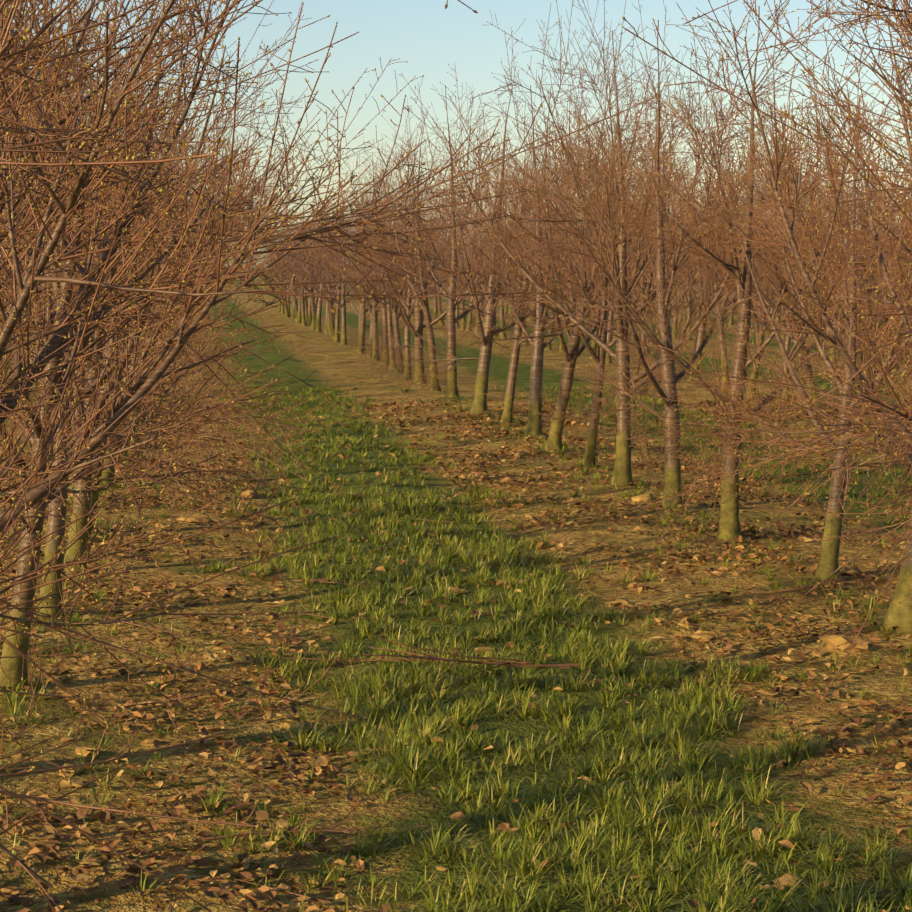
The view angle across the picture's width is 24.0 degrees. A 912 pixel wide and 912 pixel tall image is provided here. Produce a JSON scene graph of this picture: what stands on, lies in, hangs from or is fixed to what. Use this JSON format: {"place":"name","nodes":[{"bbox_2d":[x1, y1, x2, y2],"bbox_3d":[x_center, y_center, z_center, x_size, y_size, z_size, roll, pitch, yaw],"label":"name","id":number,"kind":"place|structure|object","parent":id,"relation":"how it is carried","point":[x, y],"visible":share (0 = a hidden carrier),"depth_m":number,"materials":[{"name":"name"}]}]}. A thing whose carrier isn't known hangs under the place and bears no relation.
{"place":"outdoors","nodes":[
{"label":"outdoors","id":0,"kind":"place"},
{"bbox_2d":[0,269,911,911],"bbox_3d":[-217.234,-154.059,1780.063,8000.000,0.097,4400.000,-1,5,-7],"label":"ground","id":1,"kind":"structure","parent":0,"point":[824,803],"depth_m":9.38,"materials":[{"name":"soil"}]},
{"bbox_2d":[5,65,242,448],"bbox_3d":[-3.584,-1.767,19.829,3.091,3.550,2.882,-8,1,18],"label":"orchard tree","id":2,"kind":"object","parent":1,"relation":"on","point":[145,264],"depth_m":19.95,"materials":[{"name":"brown plant"}]},
{"bbox_2d":[4,84,286,366],"bbox_3d":[-2.835,-1.542,18.235,2.120,3.230,2.562,4,6,36],"label":"orchard tree","id":3,"kind":"object","parent":1,"relation":"on","point":[193,228],"depth_m":18.28,"materials":[{"name":"brown plant"}]},
{"bbox_2d":[0,36,293,486],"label":"orchard tree","id":4,"kind":"object","parent":1,"relation":"on","point":[111,475],"visible":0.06,"depth_m":16.20,"materials":[{"name":"brown plant"}]},
{"bbox_2d":[1,28,296,513],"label":"orchard tree","id":5,"kind":"object","parent":1,"relation":"on","point":[79,410],"visible":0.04,"depth_m":14.71,"materials":[{"name":"brown plant"}]},
{"bbox_2d":[0,0,323,617],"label":"orchard tree","id":6,"kind":"object","parent":1,"relation":"on","point":[52,546],"visible":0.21,"depth_m":10.17,"materials":[{"name":"brown plant"}]},
{"bbox_2d":[0,0,347,574],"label":"orchard tree","id":7,"kind":"object","parent":1,"relation":"on","point":[71,552],"visible":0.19,"depth_m":11.69,"materials":[{"name":"brown plant"}]},
{"bbox_2d":[103,217,256,413],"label":"orchard tree","id":8,"kind":"object","parent":1,"relation":"on","point":[161,337],"depth_m":24.23,"materials":[{"name":"brown plant"}]},
{"bbox_2d":[0,0,365,690],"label":"orchard tree","id":9,"kind":"object","parent":1,"relation":"on","point":[14,666],"visible":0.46,"depth_m":8.37,"materials":[{"name":"brown plant"}]},
{"bbox_2d":[0,0,367,911],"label":"orchard tree","id":10,"kind":"object","parent":1,"relation":"on","point":[82,162],"visible":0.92,"depth_m":4.46,"materials":[{"name":"brown plant"}]},
{"bbox_2d":[0,0,367,424],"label":"orchard tree","id":11,"kind":"object","parent":1,"relation":"on","point":[57,339],"visible":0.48,"depth_m":7.16,"materials":[{"name":"brown plant"}]},
{"bbox_2d":[148,164,254,380],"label":"orchard tree","id":12,"kind":"object","parent":1,"relation":"on","point":[207,331],"visible":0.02,"depth_m":30.70,"materials":[{"name":"brown plant"}]},
{"bbox_2d":[0,0,423,540],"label":"orchard tree","id":13,"kind":"object","parent":1,"relation":"on","point":[94,498],"visible":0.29,"depth_m":13.10,"materials":[{"name":"brown plant"}]},
{"bbox_2d":[255,217,293,316],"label":"orchard tree","id":14,"kind":"object","parent":1,"relation":"on","point":[286,311],"visible":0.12,"depth_m":72.95,"materials":[{"name":"brown plant"}]},
{"bbox_2d":[253,256,299,313],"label":"orchard tree","id":15,"kind":"object","parent":1,"relation":"on","point":[282,310],"visible":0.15,"depth_m":77.94,"materials":[{"name":"brown plant"}]},
{"bbox_2d":[257,232,302,315],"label":"orchard tree","id":16,"kind":"object","parent":1,"relation":"on","point":[284,275],"visible":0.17,"depth_m":71.57,"materials":[{"name":"brown plant"}]},
{"bbox_2d":[253,232,307,312],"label":"orchard tree","id":17,"kind":"object","parent":1,"relation":"on","point":[279,311],"visible":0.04,"depth_m":80.93,"materials":[{"name":"brown plant"}]},
{"bbox_2d":[265,227,298,315],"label":"orchard tree","id":18,"kind":"object","parent":1,"relation":"on","point":[288,299],"visible":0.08,"depth_m":74.73,"materials":[{"name":"brown plant"}]},
{"bbox_2d":[263,209,302,320],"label":"orchard tree","id":19,"kind":"object","parent":1,"relation":"on","point":[296,307],"visible":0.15,"depth_m":68.39,"materials":[{"name":"brown plant"}]},
{"bbox_2d":[263,233,316,325],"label":"orchard tree","id":20,"kind":"object","parent":1,"relation":"on","point":[303,323],"visible":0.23,"depth_m":61.79,"materials":[{"name":"brown plant"}]},
{"bbox_2d":[256,215,324,322],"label":"orchard tree","id":21,"kind":"object","parent":1,"relation":"on","point":[299,317],"visible":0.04,"depth_m":65.22,"materials":[{"name":"brown plant"}]},
{"bbox_2d":[265,229,315,310],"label":"orchard tree","id":22,"kind":"object","parent":1,"relation":"on","point":[290,275],"visible":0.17,"depth_m":66.73,"materials":[{"name":"brown plant"}]},
{"bbox_2d":[256,243,341,323],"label":"orchard tree","id":23,"kind":"object","parent":1,"relation":"on","point":[306,307],"visible":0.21,"depth_m":63.62,"materials":[{"name":"brown plant"}]},
{"bbox_2d":[280,205,317,318],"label":"orchard tree","id":24,"kind":"object","parent":1,"relation":"on","point":[293,313],"visible":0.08,"depth_m":70.03,"materials":[{"name":"brown plant"}]},
{"bbox_2d":[277,196,321,326],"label":"orchard tree","id":25,"kind":"object","parent":1,"relation":"on","point":[309,318],"visible":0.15,"depth_m":60.48,"materials":[{"name":"brown plant"}]},
{"bbox_2d":[260,196,366,330],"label":"orchard tree","id":26,"kind":"object","parent":1,"relation":"on","point":[312,301],"visible":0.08,"depth_m":57.13,"materials":[{"name":"brown plant"}]},
{"bbox_2d":[274,210,354,336],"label":"orchard tree","id":27,"kind":"object","parent":1,"relation":"on","point":[321,273],"visible":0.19,"depth_m":50.56,"materials":[{"name":"brown plant"}]},
{"bbox_2d":[281,234,355,328],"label":"orchard tree","id":28,"kind":"object","parent":1,"relation":"on","point":[316,302],"visible":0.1,"depth_m":58.91,"materials":[{"name":"brown plant"}]},
{"bbox_2d":[288,191,352,331],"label":"orchard tree","id":29,"kind":"object","parent":1,"relation":"on","point":[318,319],"visible":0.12,"depth_m":55.67,"materials":[{"name":"brown plant"}]},
{"bbox_2d":[300,177,355,333],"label":"orchard tree","id":30,"kind":"object","parent":1,"relation":"on","point":[326,310],"visible":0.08,"depth_m":54.07,"materials":[{"name":"brown plant"}]},
{"bbox_2d":[300,186,356,342],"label":"orchard tree","id":31,"kind":"object","parent":1,"relation":"on","point":[337,330],"visible":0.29,"depth_m":47.81,"materials":[{"name":"brown plant"}]},
{"bbox_2d":[266,190,391,339],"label":"orchard tree","id":32,"kind":"object","parent":1,"relation":"on","point":[332,330],"visible":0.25,"depth_m":49.13,"materials":[{"name":"brown plant"}]},
{"bbox_2d":[0,0,658,611],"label":"orchard tree","id":33,"kind":"object","parent":1,"relation":"on","point":[22,296],"visible":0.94,"depth_m":5.42,"materials":[{"name":"brown plant"}]},
{"bbox_2d":[287,202,378,344],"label":"orchard tree","id":34,"kind":"object","parent":1,"relation":"on","point":[343,323],"visible":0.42,"depth_m":46.26,"materials":[{"name":"brown plant"}]},
{"bbox_2d":[286,195,402,335],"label":"orchard tree","id":35,"kind":"object","parent":1,"relation":"on","point":[318,274],"visible":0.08,"depth_m":52.22,"materials":[{"name":"brown plant"}]},
{"bbox_2d":[304,186,413,349],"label":"orchard tree","id":36,"kind":"object","parent":1,"relation":"on","point":[359,316],"visible":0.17,"depth_m":43.09,"materials":[{"name":"brown plant"}]},
{"bbox_2d":[330,193,410,357],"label":"orchard tree","id":37,"kind":"object","parent":1,"relation":"on","point":[370,336],"visible":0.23,"depth_m":39.68,"materials":[{"name":"brown plant"}]},
{"bbox_2d":[313,180,433,353],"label":"orchard tree","id":38,"kind":"object","parent":1,"relation":"on","point":[363,320],"visible":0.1,"depth_m":41.38,"materials":[{"name":"brown plant"}]},
{"bbox_2d":[316,184,441,368],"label":"orchard tree","id":39,"kind":"object","parent":1,"relation":"on","point":[389,322],"visible":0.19,"depth_m":34.99,"materials":[{"name":"brown plant"}]},
{"bbox_2d":[333,159,450,373],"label":"orchard tree","id":40,"kind":"object","parent":1,"relation":"on","point":[396,325],"visible":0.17,"depth_m":33.51,"materials":[{"name":"brown plant"}]},
{"bbox_2d":[338,152,464,360],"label":"orchard tree","id":41,"kind":"object","parent":1,"relation":"on","point":[374,320],"visible":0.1,"depth_m":38.16,"materials":[{"name":"brown plant"}]},
{"bbox_2d":[317,155,490,378],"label":"orchard tree","id":42,"kind":"object","parent":1,"relation":"on","point":[407,337],"visible":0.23,"depth_m":32.01,"materials":[{"name":"brown plant"}]},
{"bbox_2d":[328,143,497,364],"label":"orchard tree","id":43,"kind":"object","parent":1,"relation":"on","point":[384,320],"visible":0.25,"depth_m":36.65,"materials":[{"name":"brown plant"}]},
{"bbox_2d":[329,130,509,386],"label":"orchard tree","id":44,"kind":"object","parent":1,"relation":"on","point":[419,326],"visible":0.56,"depth_m":30.27,"materials":[{"name":"brown plant"}]},
{"bbox_2d":[395,200,458,324],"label":"orchard tree","id":45,"kind":"object","parent":1,"relation":"on","point":[440,321],"visible":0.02,"depth_m":62.55,"materials":[{"name":"brown plant"}]},
{"bbox_2d":[423,211,467,316],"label":"orchard tree","id":46,"kind":"object","parent":1,"relation":"on","point":[435,288],"visible":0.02,"depth_m":64.25,"materials":[{"name":"brown plant"}]},
{"bbox_2d":[335,100,558,390],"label":"orchard tree","id":47,"kind":"object","parent":1,"relation":"on","point":[430,336],"visible":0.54,"depth_m":28.38,"materials":[{"name":"brown plant"}]},
{"bbox_2d":[0,415,909,911],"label":"soil clods","id":48,"kind":"object","parent":1,"relation":"on","point":[830,641],"visible":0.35,"depth_m":9.27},
{"bbox_2d":[426,215,483,327],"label":"orchard tree","id":49,"kind":"object","parent":1,"relation":"on","point":[457,315],"visible":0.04,"depth_m":59.40,"materials":[{"name":"brown plant"}]},
{"bbox_2d":[0,375,911,911],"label":"grass tufts","id":50,"kind":"object","parent":1,"relation":"on","point":[590,651],"visible":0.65,"depth_m":8.02,"materials":[{"name":"plant"}]},
{"bbox_2d":[0,394,911,911],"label":"leaf litter","id":51,"kind":"object","parent":1,"relation":"on","point":[80,874],"visible":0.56,"depth_m":9.70,"materials":[{"name":"plant"}]},
{"bbox_2d":[0,449,911,902],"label":"fallen twigs","id":52,"kind":"object","parent":1,"relation":"on","point":[432,657],"visible":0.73,"depth_m":8.59,"materials":[{"name":"wood"}]},
{"bbox_2d":[438,231,484,330],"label":"orchard tree","id":53,"kind":"object","parent":1,"relation":"on","point":[468,328],"visible":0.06,"depth_m":56.19,"materials":[{"name":"brown plant"}]},
{"bbox_2d":[437,233,505,329],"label":"orchard tree","id":54,"kind":"object","parent":1,"relation":"on","point":[463,318],"visible":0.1,"depth_m":57.83,"materials":[{"name":"brown plant"}]},
{"bbox_2d":[356,83,591,398],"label":"orchard tree","id":55,"kind":"object","parent":1,"relation":"on","point":[451,334],"visible":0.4,"depth_m":27.05,"materials":[{"name":"brown plant"}]},
{"bbox_2d":[446,209,511,338],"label":"orchard tree","id":56,"kind":"object","parent":1,"relation":"on","point":[501,310],"visible":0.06,"depth_m":49.87,"materials":[{"name":"brown plant"}]},
{"bbox_2d":[461,207,516,332],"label":"orchard tree","id":57,"kind":"object","parent":1,"relation":"on","point":[476,330],"visible":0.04,"depth_m":54.57,"materials":[{"name":"brown plant"}]},
{"bbox_2d":[462,213,517,329],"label":"orchard tree","id":58,"kind":"object","parent":1,"relation":"on","point":[510,291],"visible":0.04,"depth_m":48.24,"materials":[{"name":"brown plant"}]},
{"bbox_2d":[355,62,628,415],"bbox_3d":[0.529,-2.418,24.240,3.504,4.089,3.114,-1,5,-11],"label":"orchard tree","id":59,"kind":"object","parent":1,"relation":"on","point":[479,405],"visible":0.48,"depth_m":24.16,"materials":[{"name":"brown plant"}]},
{"bbox_2d":[458,233,531,344],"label":"orchard tree","id":60,"kind":"object","parent":1,"relation":"on","point":[509,304],"visible":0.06,"depth_m":46.81,"materials":[{"name":"brown plant"}]},
{"bbox_2d":[449,237,553,336],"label":"orchard tree","id":61,"kind":"object","parent":1,"relation":"on","point":[496,335],"visible":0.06,"depth_m":51.24,"materials":[{"name":"brown plant"}]},
{"bbox_2d":[497,210,588,351],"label":"orchard tree","id":62,"kind":"object","parent":1,"relation":"on","point":[560,348],"visible":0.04,"depth_m":42.18,"materials":[{"name":"brown plant"}]},
{"bbox_2d":[497,222,589,349],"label":"orchard tree","id":63,"kind":"object","parent":1,"relation":"on","point":[548,347],"visible":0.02,"depth_m":43.63,"materials":[{"name":"brown plant"}]},
{"bbox_2d":[504,199,594,355],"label":"orchard tree","id":64,"kind":"object","parent":1,"relation":"on","point":[573,311],"visible":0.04,"depth_m":40.66,"materials":[{"name":"brown plant"}]},
{"bbox_2d":[401,82,733,437],"bbox_3d":[1.055,-1.964,21.200,3.395,3.558,2.644,3,6,28],"label":"orchard tree","id":65,"kind":"object","parent":1,"relation":"on","point":[533,427],"visible":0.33,"depth_m":21.07,"materials":[{"name":"brown plant"}]},
{"bbox_2d":[413,68,726,451],"bbox_3d":[1.079,-1.642,18.549,2.999,3.379,2.440,-1,5,-13],"label":"orchard tree","id":66,"kind":"object","parent":1,"relation":"on","point":[554,440],"visible":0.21,"depth_m":18.78,"materials":[{"name":"brown plant"}]},
{"bbox_2d":[459,80,688,425],"bbox_3d":[1.146,-2.065,22.037,1.953,3.602,2.657,-2,6,-25],"label":"orchard tree","id":67,"kind":"object","parent":1,"relation":"on","point":[509,397],"visible":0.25,"depth_m":22.38,"materials":[{"name":"brown plant"}]},
{"bbox_2d":[544,175,645,358],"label":"orchard tree","id":68,"kind":"object","parent":1,"relation":"on","point":[594,346],"visible":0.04,"depth_m":38.96,"materials":[{"name":"brown plant"}]},
{"bbox_2d":[465,81,752,467],"bbox_3d":[1.544,-1.479,17.613,2.223,3.194,2.526,3,6,33],"label":"orchard tree","id":69,"kind":"object","parent":1,"relation":"on","point":[589,458],"visible":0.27,"depth_m":17.51,"materials":[{"name":"brown plant"}]},
{"bbox_2d":[364,0,876,485],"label":"orchard tree","id":70,"kind":"object","parent":1,"relation":"on","point":[622,474],"visible":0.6,"depth_m":16.16,"materials":[{"name":"brown plant"}]},
{"bbox_2d":[554,148,695,362],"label":"orchard tree","id":71,"kind":"object","parent":1,"relation":"on","point":[609,338],"visible":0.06,"depth_m":37.29,"materials":[{"name":"brown plant"}]},
{"bbox_2d":[567,171,699,350],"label":"orchard tree","id":72,"kind":"object","parent":1,"relation":"on","point":[651,292],"visible":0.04,"depth_m":35.71,"materials":[{"name":"brown plant"}]},
{"bbox_2d":[579,174,690,371],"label":"orchard tree","id":73,"kind":"object","parent":1,"relation":"on","point":[643,289],"visible":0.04,"depth_m":34.14,"materials":[{"name":"brown plant"}]},
{"bbox_2d":[571,130,739,375],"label":"orchard tree","id":74,"kind":"object","parent":1,"relation":"on","point":[687,289],"visible":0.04,"depth_m":32.75,"materials":[{"name":"brown plant"}]},
{"bbox_2d":[407,2,911,554],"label":"orchard tree","id":75,"kind":"object","parent":1,"relation":"on","point":[729,524],"visible":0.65,"depth_m":12.73,"materials":[{"name":"brown plant"}]},
{"bbox_2d":[454,20,876,508],"bbox_3d":[1.492,-1.289,14.728,2.885,3.337,2.863,1,5,6],"label":"orchard tree","id":76,"kind":"object","parent":1,"relation":"on","point":[672,481],"visible":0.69,"depth_m":14.57,"materials":[{"name":"brown plant"}]},
{"bbox_2d":[636,228,695,338],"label":"orchard tree","id":77,"kind":"object","parent":1,"relation":"on","point":[673,329],"visible":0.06,"depth_m":50.16,"materials":[{"name":"brown plant"}]},
{"bbox_2d":[649,192,720,340],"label":"orchard tree","id":78,"kind":"object","parent":1,"relation":"on","point":[688,298],"visible":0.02,"depth_m":48.86,"materials":[{"name":"brown plant"}]},
{"bbox_2d":[681,229,723,342],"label":"orchard tree","id":79,"kind":"object","parent":1,"relation":"on","point":[700,278],"visible":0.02,"depth_m":46.90,"materials":[{"name":"brown plant"}]},
{"bbox_2d":[637,151,772,381],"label":"orchard tree","id":80,"kind":"object","parent":1,"relation":"on","point":[701,333],"visible":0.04,"depth_m":31.02,"materials":[{"name":"brown plant"}]},
{"bbox_2d":[634,138,802,389],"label":"orchard tree","id":81,"kind":"object","parent":1,"relation":"on","point":[720,330],"visible":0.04,"depth_m":29.33,"materials":[{"name":"brown plant"}]},
{"bbox_2d":[680,244,762,345],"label":"orchard tree","id":82,"kind":"object","parent":1,"relation":"on","point":[724,311],"depth_m":45.42,"materials":[{"name":"brown plant"}]},
{"bbox_2d":[720,272,734,326],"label":"orchard tree","id":83,"kind":"object","parent":1,"relation":"on","point":[731,321],"depth_m":60.79,"materials":[{"name":"brown plant"}]},
{"bbox_2d":[677,192,785,310],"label":"orchard tree","id":84,"kind":"object","parent":1,"relation":"on","point":[729,262],"visible":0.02,"depth_m":44.01,"materials":[{"name":"brown plant"}]},
{"bbox_2d":[705,187,789,352],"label":"orchard tree","id":85,"kind":"object","parent":1,"relation":"on","point":[754,322],"depth_m":42.22,"materials":[{"name":"brown plant"}]},
{"bbox_2d":[600,0,911,708],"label":"orchard tree","id":86,"kind":"object","parent":1,"relation":"on","point":[877,403],"visible":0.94,"depth_m":7.89,"materials":[{"name":"brown plant"}]},
{"bbox_2d":[621,36,911,581],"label":"orchard tree","id":87,"kind":"object","parent":1,"relation":"on","point":[828,559],"visible":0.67,"depth_m":11.81,"materials":[{"name":"brown plant"}]},
{"bbox_2d":[621,0,911,515],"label":"orchard tree","id":88,"kind":"object","parent":1,"relation":"on","point":[867,164],"visible":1,"depth_m":4.68,"materials":[{"name":"brown plant"}]},
{"bbox_2d":[623,0,911,631],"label":"orchard tree","id":89,"kind":"object","parent":1,"relation":"on","point":[900,615],"visible":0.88,"depth_m":9.86,"materials":[{"name":"brown plant"}]},
{"bbox_2d":[679,161,859,402],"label":"orchard tree","id":90,"kind":"object","parent":1,"relation":"on","point":[788,339],"visible":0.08,"depth_m":26.36,"materials":[{"name":"brown plant"}]},
{"bbox_2d":[674,157,865,408],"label":"orchard tree","id":91,"kind":"object","parent":1,"relation":"on","point":[769,303],"visible":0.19,"depth_m":24.35,"materials":[{"name":"brown plant"}]},
{"bbox_2d":[695,137,876,395],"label":"orchard tree","id":92,"kind":"object","parent":1,"relation":"on","point":[761,337],"visible":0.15,"depth_m":27.47,"materials":[{"name":"brown plant"}]},
{"bbox_2d":[738,181,844,355],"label":"orchard tree","id":93,"kind":"object","parent":1,"relation":"on","point":[779,263],"visible":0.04,"depth_m":39.54,"materials":[{"name":"brown plant"}]},
{"bbox_2d":[742,156,869,354],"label":"orchard tree","id":94,"kind":"object","parent":1,"relation":"on","point":[783,336],"visible":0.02,"depth_m":40.77,"materials":[{"name":"brown plant"}]},
{"bbox_2d":[725,82,911,420],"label":"orchard tree","id":95,"kind":"object","parent":1,"relation":"on","point":[867,291],"visible":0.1,"depth_m":22.64,"materials":[{"name":"brown plant"}]},
{"bbox_2d":[768,0,911,334],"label":"orchard tree","id":96,"kind":"object","parent":1,"relation":"on","point":[882,67],"visible":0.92,"depth_m":6.56,"materials":[{"name":"brown plant"}]},
{"bbox_2d":[784,140,911,425],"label":"orchard tree","id":97,"kind":"object","parent":1,"relation":"on","point":[870,264],"visible":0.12,"depth_m":21.32,"materials":[{"name":"brown plant"}]},
{"bbox_2d":[796,158,904,362],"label":"orchard tree","id":98,"kind":"object","parent":1,"relation":"on","point":[832,357],"visible":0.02,"depth_m":37.68,"materials":[{"name":"brown plant"}]},
{"bbox_2d":[829,170,909,366],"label":"orchard tree","id":99,"kind":"object","parent":1,"relation":"on","point":[861,278],"visible":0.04,"depth_m":35.64,"materials":[{"name":"brown plant"}]},
{"bbox_2d":[830,176,911,371],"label":"orchard tree","id":100,"kind":"object","parent":1,"relation":"on","point":[897,365],"visible":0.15,"depth_m":34.41,"materials":[{"name":"brown plant"}]},
{"bbox_2d":[857,204,910,377],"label":"orchard tree","id":101,"kind":"object","parent":1,"relation":"on","point":[884,319],"visible":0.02,"depth_m":32.78,"materials":[{"name":"brown plant"}]},
{"bbox_2d":[881,178,911,302],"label":"orchard tree","id":102,"kind":"object","parent":1,"relation":"on","point":[906,238],"visible":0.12,"depth_m":31.37,"materials":[{"name":"brown plant"}]},
{"bbox_2d":[0,0,911,268],"label":"sky","id":103,"kind":"structure","parent":0,"point":[425,34],"materials":[{"name":"blue"}]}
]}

